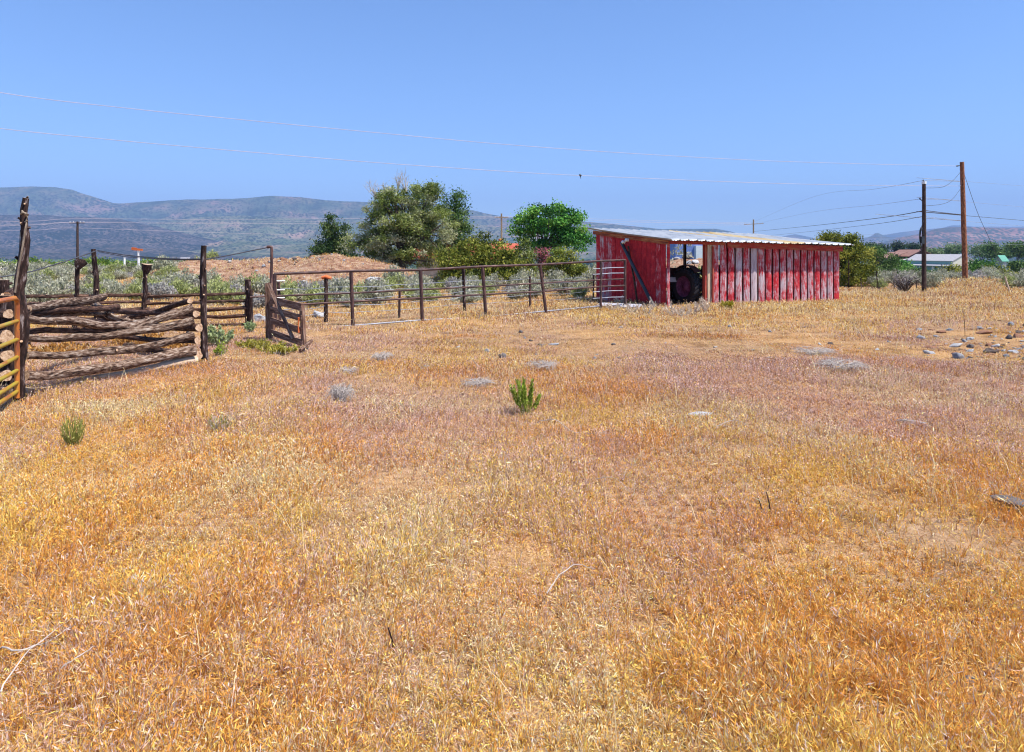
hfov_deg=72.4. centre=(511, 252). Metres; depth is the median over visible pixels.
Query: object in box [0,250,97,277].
cable
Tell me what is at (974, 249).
distant tree
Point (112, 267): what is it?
sagebrush
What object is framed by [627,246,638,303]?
leaning stick
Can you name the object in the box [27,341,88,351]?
dry weed
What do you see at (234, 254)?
cable
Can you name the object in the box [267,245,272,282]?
hooked pipe
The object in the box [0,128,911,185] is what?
power line
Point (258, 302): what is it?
sagebrush
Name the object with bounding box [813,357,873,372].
tumbleweed
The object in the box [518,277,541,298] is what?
sagebrush
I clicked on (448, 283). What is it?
sagebrush
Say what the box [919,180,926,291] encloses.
utility pole
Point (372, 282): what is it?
sagebrush
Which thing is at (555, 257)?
yellow bush
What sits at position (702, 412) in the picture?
rock
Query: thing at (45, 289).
sagebrush
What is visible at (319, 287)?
sagebrush
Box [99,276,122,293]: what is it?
sagebrush
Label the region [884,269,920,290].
dead shrub
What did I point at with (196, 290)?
sagebrush
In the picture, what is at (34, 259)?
willow bush
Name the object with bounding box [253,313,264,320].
rock
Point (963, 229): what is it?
utility pole
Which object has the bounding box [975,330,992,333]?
rock
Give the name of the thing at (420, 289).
pipe fence
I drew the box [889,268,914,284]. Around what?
sagebrush
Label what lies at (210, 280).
sagebrush
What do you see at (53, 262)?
willow bush
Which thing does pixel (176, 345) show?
dry weed
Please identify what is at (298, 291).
sagebrush
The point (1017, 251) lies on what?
distant tree
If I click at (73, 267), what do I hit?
sagebrush flat
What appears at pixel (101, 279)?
sagebrush
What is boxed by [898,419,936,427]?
rock
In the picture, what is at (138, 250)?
marker post
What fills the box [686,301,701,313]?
seedy weed
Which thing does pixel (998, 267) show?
green bush
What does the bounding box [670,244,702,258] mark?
blue house
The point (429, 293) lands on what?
sagebrush
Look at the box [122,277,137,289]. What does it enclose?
sagebrush
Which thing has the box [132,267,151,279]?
sagebrush
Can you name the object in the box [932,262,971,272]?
green bush
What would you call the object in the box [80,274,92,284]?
sagebrush
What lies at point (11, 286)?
sagebrush
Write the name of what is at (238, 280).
sagebrush
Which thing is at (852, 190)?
power line
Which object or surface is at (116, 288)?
sagebrush
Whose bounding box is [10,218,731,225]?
power line
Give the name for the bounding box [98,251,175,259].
cable
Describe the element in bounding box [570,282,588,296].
sagebrush
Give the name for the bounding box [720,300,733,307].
yellow tuft
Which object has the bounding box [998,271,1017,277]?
sagebrush
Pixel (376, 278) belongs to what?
rock
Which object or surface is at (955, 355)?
rock
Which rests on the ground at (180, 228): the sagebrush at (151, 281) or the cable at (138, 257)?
the sagebrush at (151, 281)
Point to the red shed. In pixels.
(760, 265)
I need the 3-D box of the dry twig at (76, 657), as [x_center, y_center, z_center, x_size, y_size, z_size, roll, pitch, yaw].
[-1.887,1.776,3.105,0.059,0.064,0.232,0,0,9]
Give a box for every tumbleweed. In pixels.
[324,383,357,401]
[339,366,358,372]
[369,351,392,360]
[460,377,495,386]
[523,359,559,369]
[791,346,840,355]
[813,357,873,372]
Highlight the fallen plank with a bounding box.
[602,303,641,307]
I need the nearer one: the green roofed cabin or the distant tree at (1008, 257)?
the green roofed cabin
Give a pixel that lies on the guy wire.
(981, 221)
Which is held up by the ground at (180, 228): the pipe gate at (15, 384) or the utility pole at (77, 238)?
the utility pole at (77, 238)
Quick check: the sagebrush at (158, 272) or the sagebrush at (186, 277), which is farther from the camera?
the sagebrush at (158, 272)
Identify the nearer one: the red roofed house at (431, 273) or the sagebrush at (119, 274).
the sagebrush at (119, 274)
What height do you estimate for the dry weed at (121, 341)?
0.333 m
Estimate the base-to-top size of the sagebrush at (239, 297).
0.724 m
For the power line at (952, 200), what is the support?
attached to the utility pole at (922, 239)
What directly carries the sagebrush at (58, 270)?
on the ground at (180, 228)
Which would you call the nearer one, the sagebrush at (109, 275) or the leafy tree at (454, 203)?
the sagebrush at (109, 275)
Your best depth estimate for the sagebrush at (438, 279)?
39.92 m
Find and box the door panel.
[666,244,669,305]
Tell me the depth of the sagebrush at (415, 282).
29.57 m
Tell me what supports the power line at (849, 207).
attached to the utility pole at (922, 239)
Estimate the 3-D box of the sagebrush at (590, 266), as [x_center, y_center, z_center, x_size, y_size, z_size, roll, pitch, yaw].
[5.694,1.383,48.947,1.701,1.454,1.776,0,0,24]
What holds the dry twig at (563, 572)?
on the ground at (180, 228)
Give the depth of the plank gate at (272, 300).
14.39 m
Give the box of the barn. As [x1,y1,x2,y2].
[903,254,973,270]
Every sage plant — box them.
[207,324,234,344]
[243,320,256,331]
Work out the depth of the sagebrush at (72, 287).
29.86 m
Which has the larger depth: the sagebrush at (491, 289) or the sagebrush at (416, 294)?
the sagebrush at (491, 289)
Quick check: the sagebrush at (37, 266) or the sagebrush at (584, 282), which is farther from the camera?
the sagebrush at (37, 266)
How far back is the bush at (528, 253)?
46.72 m
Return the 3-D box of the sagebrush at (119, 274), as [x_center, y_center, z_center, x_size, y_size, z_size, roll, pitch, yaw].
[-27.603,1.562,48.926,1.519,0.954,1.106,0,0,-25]
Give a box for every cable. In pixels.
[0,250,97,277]
[98,250,199,259]
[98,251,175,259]
[206,247,266,259]
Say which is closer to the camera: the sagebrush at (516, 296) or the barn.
the sagebrush at (516, 296)
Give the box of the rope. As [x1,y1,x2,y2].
[14,210,27,292]
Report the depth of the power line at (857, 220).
53.41 m
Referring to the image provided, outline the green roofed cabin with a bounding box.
[993,255,1008,269]
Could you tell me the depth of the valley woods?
2495.45 m
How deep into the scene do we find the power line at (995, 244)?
191.62 m
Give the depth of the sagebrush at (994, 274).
42.20 m
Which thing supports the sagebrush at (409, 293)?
on the ground at (180, 228)
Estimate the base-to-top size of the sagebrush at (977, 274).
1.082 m
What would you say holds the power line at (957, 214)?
attached to the utility pole at (922, 239)
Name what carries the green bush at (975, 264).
on the ground at (180, 228)
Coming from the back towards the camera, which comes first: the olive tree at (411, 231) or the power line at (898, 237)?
the power line at (898, 237)
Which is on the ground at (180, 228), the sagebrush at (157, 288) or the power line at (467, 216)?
the sagebrush at (157, 288)
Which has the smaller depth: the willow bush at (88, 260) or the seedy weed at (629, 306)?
the seedy weed at (629, 306)
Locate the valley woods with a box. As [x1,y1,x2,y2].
[0,256,1023,267]
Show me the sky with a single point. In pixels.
(912, 85)
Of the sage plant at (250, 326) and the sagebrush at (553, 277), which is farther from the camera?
the sagebrush at (553, 277)
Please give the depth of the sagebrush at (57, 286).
27.62 m
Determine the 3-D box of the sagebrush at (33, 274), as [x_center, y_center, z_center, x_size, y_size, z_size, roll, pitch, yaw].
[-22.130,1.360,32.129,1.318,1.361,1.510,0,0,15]
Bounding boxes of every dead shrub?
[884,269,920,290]
[889,275,923,291]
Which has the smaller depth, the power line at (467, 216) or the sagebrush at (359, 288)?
the sagebrush at (359, 288)
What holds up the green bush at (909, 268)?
on the ground at (180, 228)
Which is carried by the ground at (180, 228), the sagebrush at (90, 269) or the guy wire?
the sagebrush at (90, 269)
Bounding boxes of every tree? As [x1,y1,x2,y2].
[305,212,360,258]
[337,169,464,268]
[425,185,477,258]
[505,197,595,258]
[810,229,880,286]
[863,240,892,264]
[865,243,907,271]
[890,239,908,251]
[903,241,929,249]
[919,245,944,253]
[935,241,969,253]
[967,238,995,259]
[976,240,1011,260]
[1002,239,1023,259]
[1003,247,1014,258]
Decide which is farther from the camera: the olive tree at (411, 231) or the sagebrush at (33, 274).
the olive tree at (411, 231)
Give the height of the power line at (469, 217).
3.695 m
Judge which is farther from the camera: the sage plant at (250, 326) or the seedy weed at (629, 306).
the seedy weed at (629, 306)
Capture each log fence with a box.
[0,287,13,388]
[12,196,208,400]
[27,293,202,358]
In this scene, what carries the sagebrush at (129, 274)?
on the ground at (180, 228)
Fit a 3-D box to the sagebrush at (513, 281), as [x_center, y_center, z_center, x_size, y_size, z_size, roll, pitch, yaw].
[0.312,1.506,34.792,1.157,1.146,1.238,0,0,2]
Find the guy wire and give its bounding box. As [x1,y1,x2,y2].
[965,177,1003,272]
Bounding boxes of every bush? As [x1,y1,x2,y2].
[15,256,47,265]
[42,259,59,264]
[73,257,106,266]
[85,254,114,268]
[117,259,146,266]
[141,256,156,263]
[506,236,538,273]
[532,244,549,279]
[542,246,586,274]
[885,257,914,273]
[898,265,935,273]
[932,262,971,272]
[968,257,1001,272]
[979,264,1015,273]
[1006,259,1023,271]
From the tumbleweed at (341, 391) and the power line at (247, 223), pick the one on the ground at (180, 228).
the tumbleweed at (341, 391)
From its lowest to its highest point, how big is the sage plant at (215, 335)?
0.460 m
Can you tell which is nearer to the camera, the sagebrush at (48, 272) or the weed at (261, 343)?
the weed at (261, 343)
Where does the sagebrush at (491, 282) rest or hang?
on the ground at (180, 228)
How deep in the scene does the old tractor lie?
25.50 m
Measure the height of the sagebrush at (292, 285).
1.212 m
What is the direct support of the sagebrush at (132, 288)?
on the ground at (180, 228)
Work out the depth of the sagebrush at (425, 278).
34.69 m
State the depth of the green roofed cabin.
235.70 m
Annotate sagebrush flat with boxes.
[0,246,1018,275]
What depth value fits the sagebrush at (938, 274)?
38.08 m
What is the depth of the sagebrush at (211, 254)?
44.84 m
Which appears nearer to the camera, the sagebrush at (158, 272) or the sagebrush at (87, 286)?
the sagebrush at (87, 286)
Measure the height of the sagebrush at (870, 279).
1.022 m
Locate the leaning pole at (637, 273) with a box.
[620,242,654,306]
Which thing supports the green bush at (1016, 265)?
on the ground at (180, 228)
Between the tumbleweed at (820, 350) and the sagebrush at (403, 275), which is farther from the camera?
the sagebrush at (403, 275)
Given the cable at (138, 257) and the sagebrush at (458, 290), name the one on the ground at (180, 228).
the sagebrush at (458, 290)
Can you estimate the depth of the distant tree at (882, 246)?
327.13 m
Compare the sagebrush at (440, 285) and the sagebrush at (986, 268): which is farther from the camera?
the sagebrush at (986, 268)
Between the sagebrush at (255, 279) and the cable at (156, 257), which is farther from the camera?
the sagebrush at (255, 279)
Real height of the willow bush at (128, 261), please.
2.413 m
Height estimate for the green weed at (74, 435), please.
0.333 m
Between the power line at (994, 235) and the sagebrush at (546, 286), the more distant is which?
the power line at (994, 235)
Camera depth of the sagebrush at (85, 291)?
27.48 m
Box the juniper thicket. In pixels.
[428,229,535,283]
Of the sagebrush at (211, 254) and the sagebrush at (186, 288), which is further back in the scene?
the sagebrush at (211, 254)
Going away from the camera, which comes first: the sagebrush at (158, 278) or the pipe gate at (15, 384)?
the pipe gate at (15, 384)
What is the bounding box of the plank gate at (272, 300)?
[265,282,306,345]
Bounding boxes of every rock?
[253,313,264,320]
[313,310,323,317]
[366,277,383,282]
[689,411,711,415]
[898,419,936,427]
[923,350,934,353]
[949,343,962,346]
[952,352,964,358]
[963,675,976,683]
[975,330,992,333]
[983,348,998,352]
[990,494,1023,509]
[1013,333,1023,337]
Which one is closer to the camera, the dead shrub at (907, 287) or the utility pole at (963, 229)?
the dead shrub at (907, 287)
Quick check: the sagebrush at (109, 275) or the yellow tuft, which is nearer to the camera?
the yellow tuft
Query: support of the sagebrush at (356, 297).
on the ground at (180, 228)
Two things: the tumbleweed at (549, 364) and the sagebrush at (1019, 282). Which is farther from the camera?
the sagebrush at (1019, 282)
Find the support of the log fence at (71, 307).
on the ground at (180, 228)
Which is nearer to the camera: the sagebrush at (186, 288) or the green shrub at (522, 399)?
the green shrub at (522, 399)
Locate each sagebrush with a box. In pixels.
[0,262,16,272]
[0,268,14,277]
[3,276,31,294]
[25,275,41,293]
[25,291,33,301]
[27,268,48,282]
[28,262,44,272]
[28,281,60,301]
[29,276,73,300]
[39,267,56,279]
[54,267,65,279]
[56,274,85,286]
[57,268,74,279]
[65,283,74,293]
[71,280,106,293]
[73,285,92,293]
[80,265,88,274]
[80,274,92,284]
[86,265,102,274]
[88,271,116,286]
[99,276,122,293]
[100,260,125,275]
[100,270,114,278]
[102,280,124,299]
[111,268,128,279]
[121,272,133,278]
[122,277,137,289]
[123,279,142,299]
[131,260,155,273]
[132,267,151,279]
[133,276,161,285]
[141,281,177,300]
[142,273,167,281]
[152,254,178,270]
[152,266,172,277]
[160,267,196,286]
[163,265,180,272]
[165,276,196,297]
[191,279,212,292]
[194,272,211,287]
[196,274,235,304]
[197,267,223,281]
[198,274,234,299]
[206,249,218,259]
[227,287,245,304]
[228,273,244,285]
[230,283,244,291]
[240,271,262,292]
[240,292,264,308]
[252,275,281,294]
[278,275,303,292]
[280,286,296,300]
[293,286,305,302]
[295,279,321,288]
[302,280,322,290]
[302,280,335,306]
[328,274,349,303]
[338,280,366,302]
[338,289,364,306]
[360,275,396,303]
[380,272,405,289]
[382,263,410,280]
[385,278,399,289]
[401,284,426,300]
[403,274,418,285]
[404,275,437,287]
[411,286,425,300]
[418,284,441,302]
[423,274,432,284]
[428,272,446,282]
[435,277,447,289]
[444,276,471,286]
[445,277,481,299]
[451,289,481,303]
[475,281,496,297]
[479,277,500,292]
[486,272,506,286]
[502,285,518,291]
[506,287,523,299]
[507,272,528,286]
[510,266,536,281]
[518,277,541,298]
[534,277,550,289]
[545,268,560,287]
[550,275,586,295]
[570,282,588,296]
[572,276,592,292]
[581,267,595,284]
[586,263,595,270]
[867,271,887,283]
[870,277,888,287]
[880,270,893,282]
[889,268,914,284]
[914,269,928,283]
[918,272,942,287]
[930,270,946,286]
[938,266,948,274]
[944,269,961,280]
[960,269,989,279]
[974,264,998,272]
[982,271,1003,280]
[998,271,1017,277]
[999,272,1018,287]
[1011,272,1023,287]
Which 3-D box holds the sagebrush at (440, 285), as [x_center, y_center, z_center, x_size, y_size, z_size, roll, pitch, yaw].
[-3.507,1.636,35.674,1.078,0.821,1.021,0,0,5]
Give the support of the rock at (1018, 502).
on the ground at (180, 228)
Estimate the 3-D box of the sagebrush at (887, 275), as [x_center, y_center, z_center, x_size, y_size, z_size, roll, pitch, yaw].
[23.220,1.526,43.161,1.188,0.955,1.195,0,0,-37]
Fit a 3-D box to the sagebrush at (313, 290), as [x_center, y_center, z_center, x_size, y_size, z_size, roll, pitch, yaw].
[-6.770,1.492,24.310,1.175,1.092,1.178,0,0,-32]
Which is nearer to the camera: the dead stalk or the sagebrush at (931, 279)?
the dead stalk
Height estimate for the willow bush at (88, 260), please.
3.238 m
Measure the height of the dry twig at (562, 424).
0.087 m
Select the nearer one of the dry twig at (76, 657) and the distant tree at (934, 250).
the dry twig at (76, 657)
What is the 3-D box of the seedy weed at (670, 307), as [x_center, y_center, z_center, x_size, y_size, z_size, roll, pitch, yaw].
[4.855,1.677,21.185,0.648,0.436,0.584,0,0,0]
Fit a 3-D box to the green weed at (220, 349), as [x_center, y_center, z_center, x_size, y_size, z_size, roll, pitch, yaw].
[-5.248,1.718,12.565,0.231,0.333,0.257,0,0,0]
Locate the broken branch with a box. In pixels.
[299,339,312,351]
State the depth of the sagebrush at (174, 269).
41.12 m
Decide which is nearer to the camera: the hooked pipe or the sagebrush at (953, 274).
the hooked pipe
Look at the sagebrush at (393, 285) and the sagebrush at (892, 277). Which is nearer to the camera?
the sagebrush at (393, 285)
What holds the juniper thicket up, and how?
on the ground at (180, 228)
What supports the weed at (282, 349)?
on the ground at (180, 228)
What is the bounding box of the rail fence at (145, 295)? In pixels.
[0,249,253,328]
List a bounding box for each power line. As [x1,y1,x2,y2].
[0,92,939,165]
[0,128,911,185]
[10,216,735,222]
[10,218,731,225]
[11,217,687,225]
[11,223,737,235]
[752,181,918,222]
[754,211,921,231]
[762,199,916,222]
[780,216,921,234]
[869,236,1023,237]
[870,234,1023,235]
[870,243,1023,244]
[878,214,1018,225]
[916,210,1023,220]
[919,197,1018,206]
[924,178,1018,185]
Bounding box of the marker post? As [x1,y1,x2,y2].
[131,247,142,265]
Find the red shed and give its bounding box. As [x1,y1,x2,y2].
[588,228,851,305]
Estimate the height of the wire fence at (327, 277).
1.617 m
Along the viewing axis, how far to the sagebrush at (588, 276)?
38.26 m
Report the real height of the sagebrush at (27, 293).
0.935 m
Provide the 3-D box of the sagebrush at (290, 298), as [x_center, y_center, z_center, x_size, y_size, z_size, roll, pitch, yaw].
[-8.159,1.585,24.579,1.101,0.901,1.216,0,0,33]
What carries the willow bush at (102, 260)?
on the ground at (180, 228)
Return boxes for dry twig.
[0,617,71,691]
[0,624,74,650]
[60,646,95,668]
[537,419,592,433]
[547,564,593,593]
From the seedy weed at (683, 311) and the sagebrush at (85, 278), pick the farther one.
the sagebrush at (85, 278)
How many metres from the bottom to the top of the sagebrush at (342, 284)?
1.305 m
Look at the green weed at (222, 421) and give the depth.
7.29 m
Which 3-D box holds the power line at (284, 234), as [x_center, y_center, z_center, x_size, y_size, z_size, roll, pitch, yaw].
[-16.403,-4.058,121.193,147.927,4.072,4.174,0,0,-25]
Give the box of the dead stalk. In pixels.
[388,627,394,652]
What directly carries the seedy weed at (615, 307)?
on the ground at (180, 228)
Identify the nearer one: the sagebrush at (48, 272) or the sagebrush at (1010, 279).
the sagebrush at (1010, 279)
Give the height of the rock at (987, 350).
0.140 m
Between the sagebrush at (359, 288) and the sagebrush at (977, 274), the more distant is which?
the sagebrush at (977, 274)
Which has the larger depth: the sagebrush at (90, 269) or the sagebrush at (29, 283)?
the sagebrush at (90, 269)
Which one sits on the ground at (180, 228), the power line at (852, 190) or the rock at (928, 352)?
the rock at (928, 352)
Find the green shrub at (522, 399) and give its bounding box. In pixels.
[509,377,541,414]
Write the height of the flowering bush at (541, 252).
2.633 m
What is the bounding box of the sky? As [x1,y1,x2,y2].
[0,0,1023,238]
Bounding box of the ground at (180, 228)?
[0,186,1023,751]
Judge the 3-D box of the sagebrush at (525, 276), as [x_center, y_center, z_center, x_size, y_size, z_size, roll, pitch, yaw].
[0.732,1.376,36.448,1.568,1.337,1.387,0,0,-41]
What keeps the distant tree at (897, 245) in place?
on the ground at (180, 228)
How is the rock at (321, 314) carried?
on the ground at (180, 228)
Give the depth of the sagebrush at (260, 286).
29.25 m
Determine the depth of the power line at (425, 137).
28.13 m
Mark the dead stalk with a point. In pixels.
(392, 642)
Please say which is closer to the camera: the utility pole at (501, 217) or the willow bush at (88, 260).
the willow bush at (88, 260)
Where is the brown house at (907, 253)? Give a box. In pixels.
[875,247,930,265]
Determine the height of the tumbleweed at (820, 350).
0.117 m
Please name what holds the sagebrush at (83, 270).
on the ground at (180, 228)
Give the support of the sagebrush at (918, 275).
on the ground at (180, 228)
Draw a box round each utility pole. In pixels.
[73,221,80,258]
[500,213,508,238]
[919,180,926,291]
[956,162,967,279]
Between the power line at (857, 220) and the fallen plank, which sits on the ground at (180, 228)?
the fallen plank
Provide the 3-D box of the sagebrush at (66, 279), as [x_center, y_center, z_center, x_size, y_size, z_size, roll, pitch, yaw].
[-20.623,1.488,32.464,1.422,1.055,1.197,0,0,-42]
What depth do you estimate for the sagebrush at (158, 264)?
41.39 m
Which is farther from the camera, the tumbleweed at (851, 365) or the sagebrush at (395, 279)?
the sagebrush at (395, 279)
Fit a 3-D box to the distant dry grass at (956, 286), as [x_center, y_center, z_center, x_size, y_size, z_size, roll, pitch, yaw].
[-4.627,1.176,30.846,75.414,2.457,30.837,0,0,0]
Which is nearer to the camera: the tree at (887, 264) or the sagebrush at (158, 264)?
the sagebrush at (158, 264)
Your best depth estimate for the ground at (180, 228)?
7.74 m
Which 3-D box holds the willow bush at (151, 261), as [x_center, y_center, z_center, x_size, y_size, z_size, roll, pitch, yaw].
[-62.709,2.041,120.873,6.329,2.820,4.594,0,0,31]
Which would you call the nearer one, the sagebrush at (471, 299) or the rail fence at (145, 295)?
the rail fence at (145, 295)
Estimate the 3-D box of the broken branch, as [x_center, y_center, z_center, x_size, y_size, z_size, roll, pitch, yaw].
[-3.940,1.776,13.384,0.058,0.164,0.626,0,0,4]
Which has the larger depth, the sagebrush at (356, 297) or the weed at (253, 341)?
the sagebrush at (356, 297)
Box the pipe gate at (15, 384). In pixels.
[0,296,19,404]
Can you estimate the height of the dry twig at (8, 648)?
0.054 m
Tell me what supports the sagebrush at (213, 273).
on the ground at (180, 228)
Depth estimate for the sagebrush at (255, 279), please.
32.93 m
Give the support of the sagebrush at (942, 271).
on the ground at (180, 228)
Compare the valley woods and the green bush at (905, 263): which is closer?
the green bush at (905, 263)
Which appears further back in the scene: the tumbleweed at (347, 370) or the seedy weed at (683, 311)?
the seedy weed at (683, 311)
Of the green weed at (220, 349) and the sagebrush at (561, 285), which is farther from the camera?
the sagebrush at (561, 285)
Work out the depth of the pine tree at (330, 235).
51.70 m
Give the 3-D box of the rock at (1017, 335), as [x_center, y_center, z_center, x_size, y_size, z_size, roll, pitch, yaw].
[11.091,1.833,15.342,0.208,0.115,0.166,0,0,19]
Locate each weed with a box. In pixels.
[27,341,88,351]
[60,415,85,446]
[100,332,163,344]
[145,342,193,348]
[208,414,234,432]
[213,339,227,355]
[234,338,264,347]
[242,338,285,349]
[259,343,300,354]
[604,302,620,309]
[613,295,627,302]
[622,302,638,312]
[641,300,655,313]
[661,301,683,314]
[674,305,691,315]
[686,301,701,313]
[699,297,711,310]
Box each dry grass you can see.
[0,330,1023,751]
[27,252,1023,339]
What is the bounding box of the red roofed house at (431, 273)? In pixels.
[413,239,518,276]
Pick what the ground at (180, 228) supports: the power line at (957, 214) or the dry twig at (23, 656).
the dry twig at (23, 656)
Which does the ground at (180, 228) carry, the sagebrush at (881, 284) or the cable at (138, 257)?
the sagebrush at (881, 284)
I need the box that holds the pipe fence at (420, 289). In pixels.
[250,259,625,327]
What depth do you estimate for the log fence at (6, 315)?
9.65 m
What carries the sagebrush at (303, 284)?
on the ground at (180, 228)
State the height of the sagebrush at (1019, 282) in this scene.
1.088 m
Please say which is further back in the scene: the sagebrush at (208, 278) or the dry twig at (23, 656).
the sagebrush at (208, 278)
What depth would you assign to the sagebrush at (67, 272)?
45.28 m
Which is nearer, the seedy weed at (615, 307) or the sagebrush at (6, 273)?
the seedy weed at (615, 307)
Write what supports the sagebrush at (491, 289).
on the ground at (180, 228)
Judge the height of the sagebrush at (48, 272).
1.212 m
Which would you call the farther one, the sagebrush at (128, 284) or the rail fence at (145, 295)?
the sagebrush at (128, 284)
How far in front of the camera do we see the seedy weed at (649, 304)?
21.65 m
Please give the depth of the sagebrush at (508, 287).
32.12 m
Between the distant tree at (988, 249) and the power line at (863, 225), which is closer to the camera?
the power line at (863, 225)
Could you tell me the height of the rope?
1.060 m
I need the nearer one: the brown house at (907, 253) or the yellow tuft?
the yellow tuft
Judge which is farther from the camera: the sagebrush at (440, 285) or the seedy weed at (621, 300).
the sagebrush at (440, 285)
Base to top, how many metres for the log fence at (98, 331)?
2.691 m
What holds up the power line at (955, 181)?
attached to the utility pole at (922, 239)
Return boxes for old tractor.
[666,261,727,303]
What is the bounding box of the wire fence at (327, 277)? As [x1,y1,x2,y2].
[277,265,594,327]
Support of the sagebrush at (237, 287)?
on the ground at (180, 228)
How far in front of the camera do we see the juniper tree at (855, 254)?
38.66 m
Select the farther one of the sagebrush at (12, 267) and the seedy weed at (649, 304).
the sagebrush at (12, 267)
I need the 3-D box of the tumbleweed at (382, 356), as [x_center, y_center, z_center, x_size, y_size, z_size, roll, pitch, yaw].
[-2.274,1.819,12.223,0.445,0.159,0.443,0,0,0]
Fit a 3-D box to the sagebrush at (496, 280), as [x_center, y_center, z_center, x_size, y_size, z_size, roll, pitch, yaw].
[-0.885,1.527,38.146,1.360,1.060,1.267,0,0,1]
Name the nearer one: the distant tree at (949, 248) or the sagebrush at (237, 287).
the sagebrush at (237, 287)
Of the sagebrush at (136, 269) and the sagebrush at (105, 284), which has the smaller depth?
the sagebrush at (105, 284)
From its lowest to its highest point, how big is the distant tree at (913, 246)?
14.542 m
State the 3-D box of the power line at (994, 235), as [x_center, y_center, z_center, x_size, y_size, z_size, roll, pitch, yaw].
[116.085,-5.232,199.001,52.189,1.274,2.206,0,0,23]
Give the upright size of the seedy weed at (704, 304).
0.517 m
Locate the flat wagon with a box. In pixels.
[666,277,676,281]
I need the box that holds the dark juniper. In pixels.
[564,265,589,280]
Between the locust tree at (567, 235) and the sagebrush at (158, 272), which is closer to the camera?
the sagebrush at (158, 272)
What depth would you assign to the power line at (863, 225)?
51.41 m
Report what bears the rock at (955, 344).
on the ground at (180, 228)
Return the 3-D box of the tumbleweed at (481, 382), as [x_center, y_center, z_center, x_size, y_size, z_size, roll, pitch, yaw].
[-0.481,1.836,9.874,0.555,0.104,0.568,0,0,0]
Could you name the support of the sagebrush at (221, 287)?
on the ground at (180, 228)
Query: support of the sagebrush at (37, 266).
on the ground at (180, 228)
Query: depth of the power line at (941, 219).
41.59 m
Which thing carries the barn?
on the ground at (180, 228)
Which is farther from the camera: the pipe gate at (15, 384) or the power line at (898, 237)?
the power line at (898, 237)
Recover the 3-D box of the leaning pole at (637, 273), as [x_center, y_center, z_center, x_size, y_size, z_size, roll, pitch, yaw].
[4.472,0.804,24.855,0.124,2.441,2.554,0,0,-19]
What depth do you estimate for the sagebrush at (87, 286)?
28.77 m

